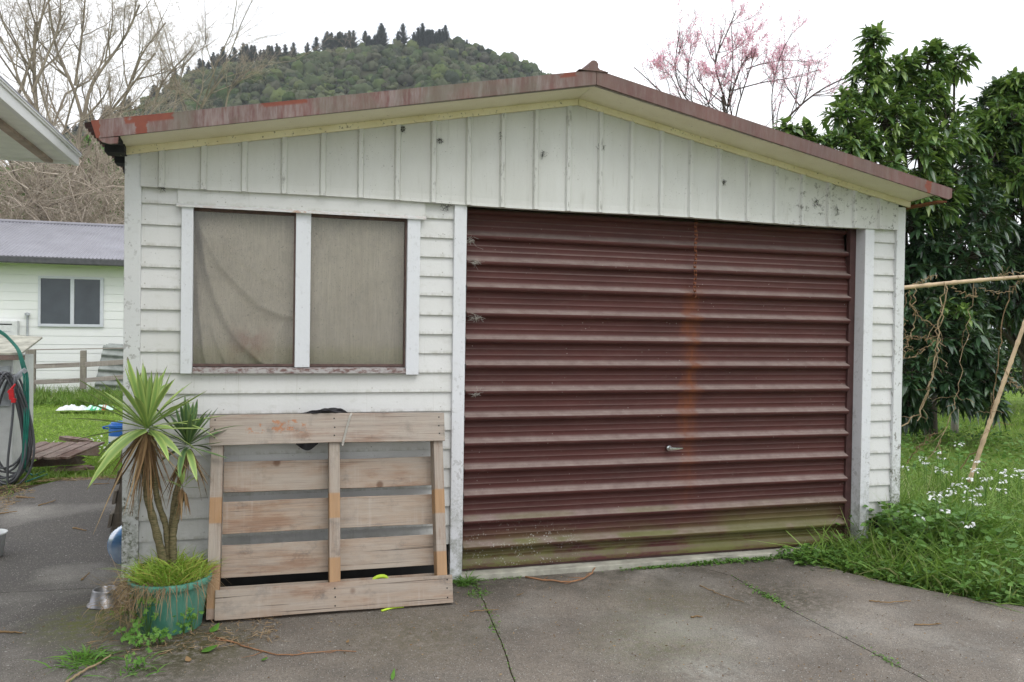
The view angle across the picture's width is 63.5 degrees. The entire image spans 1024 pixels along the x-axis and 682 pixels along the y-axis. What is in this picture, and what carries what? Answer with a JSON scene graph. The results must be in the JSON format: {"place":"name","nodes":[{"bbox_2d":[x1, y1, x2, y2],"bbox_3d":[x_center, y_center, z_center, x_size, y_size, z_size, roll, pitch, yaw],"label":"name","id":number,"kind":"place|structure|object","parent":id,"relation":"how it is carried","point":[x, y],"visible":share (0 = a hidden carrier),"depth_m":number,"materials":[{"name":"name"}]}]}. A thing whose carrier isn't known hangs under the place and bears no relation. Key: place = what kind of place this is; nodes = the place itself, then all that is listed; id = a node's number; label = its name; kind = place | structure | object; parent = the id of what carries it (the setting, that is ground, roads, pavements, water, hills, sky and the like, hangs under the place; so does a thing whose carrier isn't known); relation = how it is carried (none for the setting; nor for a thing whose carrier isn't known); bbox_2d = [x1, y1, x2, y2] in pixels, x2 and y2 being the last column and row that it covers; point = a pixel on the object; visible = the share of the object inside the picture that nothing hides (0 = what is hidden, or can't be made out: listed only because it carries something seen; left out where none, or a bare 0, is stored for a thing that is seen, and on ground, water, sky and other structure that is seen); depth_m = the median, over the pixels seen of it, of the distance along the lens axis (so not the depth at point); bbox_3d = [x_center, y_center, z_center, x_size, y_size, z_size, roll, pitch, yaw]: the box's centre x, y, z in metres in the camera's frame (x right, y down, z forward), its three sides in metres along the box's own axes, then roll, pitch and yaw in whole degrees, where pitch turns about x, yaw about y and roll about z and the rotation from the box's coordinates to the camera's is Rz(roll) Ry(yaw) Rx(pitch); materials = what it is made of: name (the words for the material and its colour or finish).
{"place":"outdoors","nodes":[
{"label":"outdoors","id":0,"kind":"place"},
{"bbox_2d":[0,219,123,393],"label":"house","id":1,"kind":"structure","parent":0,"point":[59,289],"depth_m":17.87,"materials":[{"name":"paint"}]},
{"bbox_2d":[0,320,18,334],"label":"water heater","id":2,"kind":"object","parent":1,"relation":"attached to","point":[9,327],"visible":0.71,"depth_m":17.36,"materials":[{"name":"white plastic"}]},
{"bbox_2d":[38,276,103,326],"bbox_3d":[-9.512,-0.845,17.845,1.270,1.080,0.070,1,1,-17],"label":"window","id":3,"kind":"structure","parent":1,"relation":"in","point":[62,301],"depth_m":17.82,"materials":[{"name":"glass"}]},
{"bbox_2d":[0,135,124,221],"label":"bushes","id":4,"kind":"object","parent":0,"point":[88,159],"visible":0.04,"depth_m":39.74,"materials":[{"name":"brown plant"}]},
{"bbox_2d":[138,47,531,111],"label":"hill","id":5,"kind":"structure","parent":0,"point":[366,73],"depth_m":337.27,"materials":[{"name":"green plant"}]},
{"bbox_2d":[208,52,215,67],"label":"pine tree","id":6,"kind":"object","parent":5,"relation":"on","point":[214,56],"visible":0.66,"depth_m":372.75,"materials":[{"name":"green plant"}]},
{"bbox_2d":[216,46,228,64],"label":"pine tree","id":7,"kind":"object","parent":5,"relation":"on","point":[223,57],"visible":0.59,"depth_m":372.74,"materials":[{"name":"green plant"}]},
{"bbox_2d":[227,47,239,61],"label":"pine tree","id":8,"kind":"object","parent":5,"relation":"on","point":[234,59],"visible":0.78,"depth_m":367.53,"materials":[{"name":"green plant"}]},
{"bbox_2d":[242,44,251,61],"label":"pine tree","id":9,"kind":"object","parent":5,"relation":"on","point":[246,49],"visible":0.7,"depth_m":370.87,"materials":[{"name":"green plant"}]},
{"bbox_2d":[248,45,255,61],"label":"pine tree","id":10,"kind":"object","parent":5,"relation":"on","point":[252,52],"visible":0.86,"depth_m":371.80,"materials":[{"name":"green plant"}]},
{"bbox_2d":[265,45,274,60],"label":"pine tree","id":11,"kind":"object","parent":5,"relation":"on","point":[268,53],"visible":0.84,"depth_m":371.88,"materials":[{"name":"green plant"}]},
{"bbox_2d":[275,46,283,59],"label":"pine tree","id":12,"kind":"object","parent":5,"relation":"on","point":[278,51],"visible":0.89,"depth_m":375.18,"materials":[{"name":"green plant"}]},
{"bbox_2d":[16,36,551,220],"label":"forest","id":13,"kind":"object","parent":5,"relation":"on","point":[448,68],"visible":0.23,"depth_m":329.09,"materials":[{"name":"green plant"}]},
{"bbox_2d":[281,44,288,55],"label":"pine tree","id":14,"kind":"object","parent":5,"relation":"on","point":[285,50],"visible":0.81,"depth_m":377.10,"materials":[{"name":"green plant"}]},
{"bbox_2d":[288,42,299,56],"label":"pine tree","id":15,"kind":"object","parent":5,"relation":"on","point":[294,51],"visible":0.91,"depth_m":378.97,"materials":[{"name":"green plant"}]},
{"bbox_2d":[310,36,320,50],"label":"pine tree","id":16,"kind":"object","parent":5,"relation":"on","point":[316,44],"visible":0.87,"depth_m":383.94,"materials":[{"name":"green plant"}]},
{"bbox_2d":[325,34,333,48],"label":"pine tree","id":17,"kind":"object","parent":5,"relation":"on","point":[331,46],"visible":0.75,"depth_m":380.25,"materials":[{"name":"green plant"}]},
{"bbox_2d":[331,32,344,48],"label":"pine tree","id":18,"kind":"object","parent":5,"relation":"on","point":[339,43],"visible":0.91,"depth_m":379.18,"materials":[{"name":"green plant"}]},
{"bbox_2d":[343,33,353,48],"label":"pine tree","id":19,"kind":"object","parent":5,"relation":"on","point":[348,40],"visible":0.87,"depth_m":383.40,"materials":[{"name":"green plant"}]},
{"bbox_2d":[349,30,360,48],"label":"pine tree","id":20,"kind":"object","parent":5,"relation":"on","point":[354,38],"visible":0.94,"depth_m":383.90,"materials":[{"name":"green plant"}]},
{"bbox_2d":[359,30,366,42],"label":"pine tree","id":21,"kind":"object","parent":5,"relation":"on","point":[363,37],"visible":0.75,"depth_m":389.88,"materials":[{"name":"green plant"}]},
{"bbox_2d":[373,31,384,44],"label":"pine tree","id":22,"kind":"object","parent":5,"relation":"on","point":[377,40],"visible":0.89,"depth_m":387.64,"materials":[{"name":"green plant"}]},
{"bbox_2d":[379,25,389,42],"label":"pine tree","id":23,"kind":"object","parent":5,"relation":"on","point":[383,32],"visible":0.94,"depth_m":390.15,"materials":[{"name":"green plant"}]},
{"bbox_2d":[396,23,411,43],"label":"pine tree","id":24,"kind":"object","parent":5,"relation":"on","point":[403,33],"visible":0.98,"depth_m":388.68,"materials":[{"name":"green plant"}]},
{"bbox_2d":[412,27,423,46],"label":"pine tree","id":25,"kind":"object","parent":5,"relation":"on","point":[417,39],"visible":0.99,"depth_m":385.02,"materials":[{"name":"green plant"}]},
{"bbox_2d":[418,23,427,42],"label":"pine tree","id":26,"kind":"object","parent":5,"relation":"on","point":[423,33],"visible":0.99,"depth_m":385.66,"materials":[{"name":"green plant"}]},
{"bbox_2d":[423,30,431,45],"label":"pine tree","id":27,"kind":"object","parent":5,"relation":"on","point":[428,36],"visible":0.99,"depth_m":385.41,"materials":[{"name":"green plant"}]},
{"bbox_2d":[436,29,443,43],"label":"pine tree","id":28,"kind":"object","parent":5,"relation":"on","point":[441,38],"visible":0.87,"depth_m":387.41,"materials":[{"name":"green plant"}]},
{"bbox_2d":[443,28,450,41],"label":"pine tree","id":29,"kind":"object","parent":5,"relation":"on","point":[446,35],"visible":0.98,"depth_m":392.90,"materials":[{"name":"green plant"}]},
{"bbox_2d":[0,477,1023,681],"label":"driveway","id":30,"kind":"structure","parent":0,"point":[50,557],"depth_m":4.21,"materials":[{"name":"concrete"}]},
{"bbox_2d":[0,529,7,555],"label":"tub","id":31,"kind":"object","parent":30,"relation":"on","point":[3,532],"visible":1,"depth_m":5.41,"materials":[{"name":"white plastic"}]},
{"bbox_2d":[0,630,22,632],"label":"twig","id":32,"kind":"object","parent":30,"relation":"on","point":[9,632],"visible":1,"depth_m":4.06,"materials":[{"name":"brown wood"}]},
{"bbox_2d":[0,75,81,165],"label":"house","id":33,"kind":"structure","parent":30,"relation":"on","point":[29,132],"depth_m":3.97,"materials":[{"name":"paint"}]},
{"bbox_2d":[65,654,111,681],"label":"twig","id":34,"kind":"object","parent":30,"relation":"on","point":[80,672],"visible":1,"depth_m":3.60,"materials":[{"name":"brown wood"}]},
{"bbox_2d":[24,642,155,681],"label":"grass tuft","id":35,"kind":"object","parent":30,"relation":"on","point":[87,655],"visible":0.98,"depth_m":3.73,"materials":[{"name":"green plant"}]},
{"bbox_2d":[86,585,120,609],"bbox_3d":[-2.215,1.391,4.501,0.184,0.087,0.184,1,1,-17],"label":"pet bowl","id":36,"kind":"object","parent":30,"relation":"on","point":[99,591],"visible":0.71,"depth_m":4.44,"materials":[{"name":"metal"}]},
{"bbox_2d":[107,451,121,530],"bbox_3d":[-3.023,0.991,6.671,0.236,0.805,1.250,1,1,-17],"label":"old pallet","id":37,"kind":"object","parent":30,"relation":"on","point":[115,519],"visible":0.2,"depth_m":6.10,"materials":[{"name":"brown wood"}]},
{"bbox_2d":[107,525,121,564],"bbox_3d":[-2.412,1.277,5.381,0.270,0.282,0.471,1,1,-3],"label":"ball","id":38,"kind":"object","parent":30,"relation":"on","point":[114,545],"visible":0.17,"depth_m":5.15,"materials":[{"name":"blue plastic"}]},
{"bbox_2d":[101,640,137,652],"bbox_3d":[-1.851,1.444,3.904,0.168,0.016,0.138,1,1,-17],"label":"stone slab","id":39,"kind":"object","parent":30,"relation":"on","point":[125,646],"depth_m":3.89,"materials":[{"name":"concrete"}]},
{"bbox_2d":[110,592,159,636],"bbox_3d":[-1.833,1.332,4.030,0.264,0.230,0.208,1,1,-17],"label":"herb plant","id":40,"kind":"object","parent":30,"relation":"on","point":[145,613],"visible":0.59,"depth_m":4.00,"materials":[{"name":"green plant"}]},
{"bbox_2d":[125,646,151,667],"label":"herb plant","id":41,"kind":"object","parent":30,"relation":"on","point":[138,662],"visible":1,"depth_m":3.67,"materials":[{"name":"green plant"}]},
{"bbox_2d":[112,650,168,679],"bbox_3d":[-1.635,1.438,3.648,0.263,0.046,0.295,1,1,-17],"label":"grass tuft","id":42,"kind":"object","parent":30,"relation":"on","point":[127,663],"visible":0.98,"depth_m":3.65,"materials":[{"name":"green plant"}]},
{"bbox_2d":[113,617,182,647],"bbox_3d":[-1.748,1.388,3.927,0.322,0.123,0.154,1,1,11],"label":"herb plant","id":43,"kind":"object","parent":30,"relation":"on","point":[156,631],"visible":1,"depth_m":3.93,"materials":[{"name":"green plant"}]},
{"bbox_2d":[127,570,211,636],"bbox_3d":[-1.734,1.311,4.193,0.400,0.270,0.400,1,1,-17],"label":"plant pot","id":44,"kind":"object","parent":30,"relation":"on","point":[177,610],"visible":0.5,"depth_m":4.05,"materials":[{"name":"green plastic"}]},
{"bbox_2d":[68,554,230,636],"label":"dead roots","id":45,"kind":"object","parent":44,"relation":"in","point":[124,587],"visible":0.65,"depth_m":4.01,"materials":[{"name":"brown plant"}]},
{"bbox_2d":[69,357,242,570],"bbox_3d":[-1.800,0.644,4.197,0.838,1.132,0.757,1,1,-17],"label":"yucca","id":46,"kind":"object","parent":44,"relation":"in","point":[149,393],"visible":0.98,"depth_m":4.19,"materials":[{"name":"green plant"}]},
{"bbox_2d":[104,543,225,587],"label":"pot grass","id":47,"kind":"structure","parent":44,"relation":"in","point":[189,568],"depth_m":4.13,"materials":[{"name":"green plant"}]},
{"bbox_2d":[173,607,204,633],"bbox_3d":[-1.599,1.381,4.090,0.155,0.139,0.085,0,1,-34],"label":"herb plant","id":48,"kind":"object","parent":30,"relation":"on","point":[194,615],"visible":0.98,"depth_m":4.08,"materials":[{"name":"green plant"}]},
{"bbox_2d":[201,645,217,652],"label":"fallen leaf","id":49,"kind":"object","parent":30,"relation":"on","point":[207,649],"visible":1,"depth_m":3.88,"materials":[{"name":"green plant"}]},
{"bbox_2d":[210,623,218,631],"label":"fallen leaf","id":50,"kind":"object","parent":30,"relation":"on","point":[214,628],"visible":1,"depth_m":4.14,"materials":[{"name":"green plant"}]},
{"bbox_2d":[0,483,514,681],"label":"soil under joints","id":51,"kind":"structure","parent":30,"relation":"on","point":[3,490],"depth_m":7.45,"materials":[{"name":"brown soil"}]},
{"bbox_2d":[212,637,355,657],"bbox_3d":[-1.112,1.451,3.859,0.734,0.018,0.211,1,1,12],"label":"twig","id":52,"kind":"object","parent":30,"relation":"on","point":[217,638],"visible":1,"depth_m":3.88,"materials":[{"name":"brown wood"}]},
{"bbox_2d":[206,412,452,620],"bbox_3d":[-0.995,0.938,4.578,1.298,1.067,0.134,1,-14,-16],"label":"wooden pallet","id":53,"kind":"object","parent":30,"relation":"on","point":[334,554],"visible":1,"depth_m":4.56,"materials":[{"name":"brown wood"}]},
{"bbox_2d":[296,408,351,449],"bbox_3d":[-1.060,0.492,4.678,0.318,0.237,0.164,1,1,-1],"label":"black cloth","id":54,"kind":"object","parent":53,"relation":"on","point":[306,446],"visible":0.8,"depth_m":4.62,"materials":[{"name":"black fabric"}]},
{"bbox_2d":[373,574,403,611],"bbox_3d":[-0.689,1.368,4.515,0.170,0.176,0.114,0,1,-34],"label":"lime strap","id":55,"kind":"object","parent":53,"relation":"attached to","point":[384,576],"visible":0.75,"depth_m":4.52,"materials":[{"name":"fabric"}]},
{"bbox_2d":[452,569,494,587],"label":"grass tuft","id":56,"kind":"object","parent":30,"relation":"on","point":[461,583],"visible":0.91,"depth_m":4.94,"materials":[{"name":"green plant"}]},
{"bbox_2d":[464,587,491,598],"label":"grass tuft","id":57,"kind":"object","parent":30,"relation":"on","point":[472,593],"visible":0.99,"depth_m":4.77,"materials":[{"name":"green plant"}]},
{"bbox_2d":[0,474,994,659],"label":"dry grass","id":58,"kind":"structure","parent":30,"relation":"on","point":[89,478],"depth_m":4.14,"materials":[{"name":"plant"}]},
{"bbox_2d":[2,558,1023,681],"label":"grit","id":59,"kind":"object","parent":30,"relation":"on","point":[619,639],"visible":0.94,"depth_m":4.17,"materials":[{"name":"grey stone"}]},
{"bbox_2d":[525,566,642,583],"bbox_3d":[0.491,1.450,5.172,0.805,0.030,0.244,0,1,-27],"label":"twig","id":60,"kind":"object","parent":30,"relation":"on","point":[565,582],"visible":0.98,"depth_m":5.04,"materials":[{"name":"brown wood"}]},
{"bbox_2d":[473,575,932,681],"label":"weeds","id":61,"kind":"object","parent":30,"relation":"on","point":[751,586],"visible":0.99,"depth_m":4.60,"materials":[{"name":"green plant"}]},
{"bbox_2d":[869,600,910,602],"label":"twig","id":62,"kind":"object","parent":30,"relation":"on","point":[887,602],"visible":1,"depth_m":4.71,"materials":[{"name":"brown wood"}]},
{"bbox_2d":[0,0,1023,328],"label":"sky","id":63,"kind":"structure","parent":0,"point":[560,36],"materials":[{"name":"white"}]},
{"bbox_2d":[0,368,1023,602],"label":"lawn ground","id":64,"kind":"structure","parent":0,"point":[933,457],"depth_m":12.37,"materials":[{"name":"green plant"}]},
{"bbox_2d":[0,334,41,480],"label":"cabinet","id":65,"kind":"object","parent":64,"relation":"on","point":[9,360],"visible":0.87,"depth_m":8.00,"materials":[{"name":"white plastic"}]},
{"bbox_2d":[0,371,34,487],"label":"coiled hose","id":66,"kind":"object","parent":65,"relation":"hanging from","point":[10,378],"visible":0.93,"depth_m":7.78,"materials":[{"name":"rubber"}]},
{"bbox_2d":[7,384,15,402],"bbox_3d":[-4.643,0.484,7.669,0.074,0.176,0.037,1,1,-17],"label":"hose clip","id":67,"kind":"object","parent":66,"relation":"attached to","point":[10,391],"visible":1,"depth_m":7.66,"materials":[{"name":"red plastic"}]},
{"bbox_2d":[0,330,47,482],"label":"green hose","id":68,"kind":"object","parent":65,"relation":"hanging from","point":[25,386],"visible":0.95,"depth_m":7.80,"materials":[{"name":"green rubber"}]},
{"bbox_2d":[0,87,116,222],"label":"bare tree","id":69,"kind":"object","parent":64,"relation":"on","point":[52,164],"visible":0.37,"depth_m":23.96,"materials":[{"name":"brown plant"}]},
{"bbox_2d":[0,384,122,496],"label":"grass","id":70,"kind":"structure","parent":64,"relation":"on","point":[49,398],"depth_m":15.80,"materials":[{"name":"green plant"}]},
{"bbox_2d":[0,101,124,258],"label":"scrub","id":71,"kind":"object","parent":64,"relation":"on","point":[60,215],"visible":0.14,"depth_m":23.30,"materials":[{"name":"brown plant"}]},
{"bbox_2d":[30,436,104,470],"bbox_3d":[-4.924,1.216,9.032,0.883,0.228,1.492,1,1,-17],"label":"plank heap","id":72,"kind":"object","parent":64,"relation":"on","point":[55,453],"visible":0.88,"depth_m":8.72,"materials":[{"name":"brown wood"}]},
{"bbox_2d":[25,348,122,396],"bbox_3d":[-8.997,0.658,16.473,4.705,1.136,0.134,1,1,-17],"label":"fence","id":73,"kind":"object","parent":64,"relation":"on","point":[83,364],"visible":0.59,"depth_m":16.53,"materials":[{"name":"grey wood"}]},
{"bbox_2d":[0,0,161,219],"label":"bare tree","id":74,"kind":"object","parent":64,"relation":"on","point":[30,14],"visible":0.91,"depth_m":25.58,"materials":[{"name":"brown plant"}]},
{"bbox_2d":[0,0,162,221],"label":"bare tree","id":75,"kind":"object","parent":64,"relation":"on","point":[99,71],"visible":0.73,"depth_m":26.59,"materials":[{"name":"brown plant"}]},
{"bbox_2d":[56,404,113,410],"bbox_3d":[-7.484,1.155,14.537,0.900,0.092,0.479,1,1,-17],"label":"plastic bag","id":76,"kind":"object","parent":64,"relation":"on","point":[75,407],"visible":0.8,"depth_m":14.43,"materials":[{"name":"white plastic"}]},
{"bbox_2d":[94,343,122,389],"bbox_3d":[-7.561,0.612,17.654,2.401,1.103,0.430,1,1,-17],"label":"iron sheet stack","id":77,"kind":"object","parent":64,"relation":"on","point":[108,355],"visible":0.26,"depth_m":17.32,"materials":[{"name":"grey metal"}]},
{"bbox_2d":[102,421,122,442],"bbox_3d":[-4.935,1.178,10.403,0.308,0.332,0.284,1,1,11],"label":"plastic drum","id":78,"kind":"object","parent":64,"relation":"on","point":[114,426],"visible":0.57,"depth_m":10.28,"materials":[{"name":"blue plastic"}]},
{"bbox_2d":[41,0,221,220],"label":"bare tree","id":79,"kind":"object","parent":64,"relation":"on","point":[133,77],"visible":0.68,"depth_m":28.86,"materials":[{"name":"brown plant"}]},
{"bbox_2d":[87,0,374,113],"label":"bare tree","id":80,"kind":"object","parent":64,"relation":"on","point":[190,50],"visible":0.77,"depth_m":32.35,"materials":[{"name":"brown plant"}]},
{"bbox_2d":[84,60,956,606],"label":"garage","id":81,"kind":"structure","parent":64,"relation":"on","point":[636,402],"depth_m":5.23,"materials":[{"name":"paint"}]},
{"bbox_2d":[193,211,403,363],"bbox_3d":[-1.214,-0.290,4.799,1.240,0.930,0.082,1,1,-17],"label":"curtain","id":82,"kind":"object","parent":81,"relation":"hanging from","point":[257,285],"visible":0.84,"depth_m":4.80,"materials":[{"name":"fabric"}]},
{"bbox_2d":[176,203,425,374],"bbox_3d":[-1.180,-0.276,4.720,1.372,0.938,0.086,1,1,-17],"label":"window","id":83,"kind":"structure","parent":81,"relation":"in","point":[301,364],"depth_m":4.70,"materials":[{"name":"white paint"}]},
{"bbox_2d":[462,206,855,570],"bbox_3d":[1.053,0.226,5.515,2.864,2.415,0.158,1,1,-17],"label":"garage door","id":84,"kind":"structure","parent":81,"relation":"in","point":[622,412],"depth_m":5.45,"materials":[{"name":"paint"}]},
{"bbox_2d":[693,219,697,297],"bbox_3d":[1.217,-0.577,5.484,0.027,0.584,0.025,1,1,9],"label":"chain","id":85,"kind":"object","parent":81,"relation":"hanging from","point":[695,256],"visible":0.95,"depth_m":5.48,"materials":[{"name":"orange metal"}]},
{"bbox_2d":[633,0,859,127],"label":"blossom tree","id":86,"kind":"object","parent":64,"relation":"on","point":[659,62],"visible":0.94,"depth_m":13.87,"materials":[{"name":"pink plant"}]},
{"bbox_2d":[472,407,1023,612],"bbox_3d":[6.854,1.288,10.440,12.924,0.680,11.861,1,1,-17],"label":"long grass","id":87,"kind":"structure","parent":64,"relation":"on","point":[923,490],"depth_m":5.59,"materials":[{"name":"green plant"}]},
{"bbox_2d":[928,491,942,539],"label":"onion flower","id":88,"kind":"object","parent":87,"relation":"on","point":[940,495],"visible":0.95,"depth_m":5.62,"materials":[{"name":"white plant"}]},
{"bbox_2d":[939,509,949,547],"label":"onion flower","id":89,"kind":"object","parent":87,"relation":"on","point":[947,511],"visible":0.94,"depth_m":5.37,"materials":[{"name":"white plant"}]},
{"bbox_2d":[954,442,964,483],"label":"onion flower","id":90,"kind":"object","parent":87,"relation":"on","point":[958,458],"visible":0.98,"depth_m":7.58,"materials":[{"name":"white plant"}]},
{"bbox_2d":[964,485,977,540],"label":"onion flower","id":91,"kind":"object","parent":87,"relation":"on","point":[970,490],"visible":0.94,"depth_m":5.66,"materials":[{"name":"white plant"}]},
{"bbox_2d":[967,320,1023,482],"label":"bamboo pole","id":92,"kind":"object","parent":87,"relation":"on","point":[998,397],"visible":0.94,"depth_m":7.76,"materials":[{"name":"beige wood"}]},
{"bbox_2d":[904,275,1023,289],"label":"bamboo pole","id":93,"kind":"object","parent":92,"relation":"attached to","point":[934,284],"visible":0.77,"depth_m":7.54,"materials":[{"name":"beige wood"}]},
{"bbox_2d":[901,266,1023,468],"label":"dead vine","id":94,"kind":"object","parent":93,"relation":"hanging from","point":[936,353],"visible":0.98,"depth_m":7.47,"materials":[{"name":"brown plant"}]},
{"bbox_2d":[994,469,1006,509],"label":"onion flower","id":95,"kind":"object","parent":87,"relation":"on","point":[1003,472],"visible":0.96,"depth_m":6.57,"materials":[{"name":"white plant"}]},
{"bbox_2d":[772,20,1020,435],"bbox_3d":[5.629,-1.604,12.097,4.213,6.210,2.145,1,1,-17],"label":"avocado tree","id":96,"kind":"object","parent":64,"relation":"on","point":[937,150],"visible":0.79,"depth_m":11.94,"materials":[{"name":"green plant"}]},
{"bbox_2d":[950,407,958,432],"bbox_3d":[7.182,1.190,13.389,0.125,0.723,0.114,1,1,6],"label":"stump","id":97,"kind":"object","parent":64,"relation":"on","point":[955,426],"visible":0.21,"depth_m":13.35,"materials":[{"name":"grey wood"}]},
{"bbox_2d":[906,255,1023,396],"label":"hedge foliage","id":98,"kind":"object","parent":64,"relation":"on","point":[1015,374],"visible":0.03,"depth_m":17.37,"materials":[{"name":"green plant"}]},
{"bbox_2d":[962,522,974,596],"bbox_3d":[2.656,1.279,4.843,0.065,0.451,0.089,0,1,-36],"label":"onion flower","id":99,"kind":"object","parent":64,"relation":"on","point":[969,526],"visible":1,"depth_m":4.84,"materials":[{"name":"white plant"}]},
{"bbox_2d":[947,66,1023,384],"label":"avocado tree","id":100,"kind":"object","parent":64,"relation":"on","point":[999,130],"visible":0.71,"depth_m":13.49,"materials":[{"name":"green plant"}]},
{"bbox_2d":[1014,468,1023,507],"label":"onion flower","id":101,"kind":"object","parent":64,"relation":"on","point":[1020,482],"visible":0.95,"depth_m":6.71,"materials":[{"name":"white plant"}]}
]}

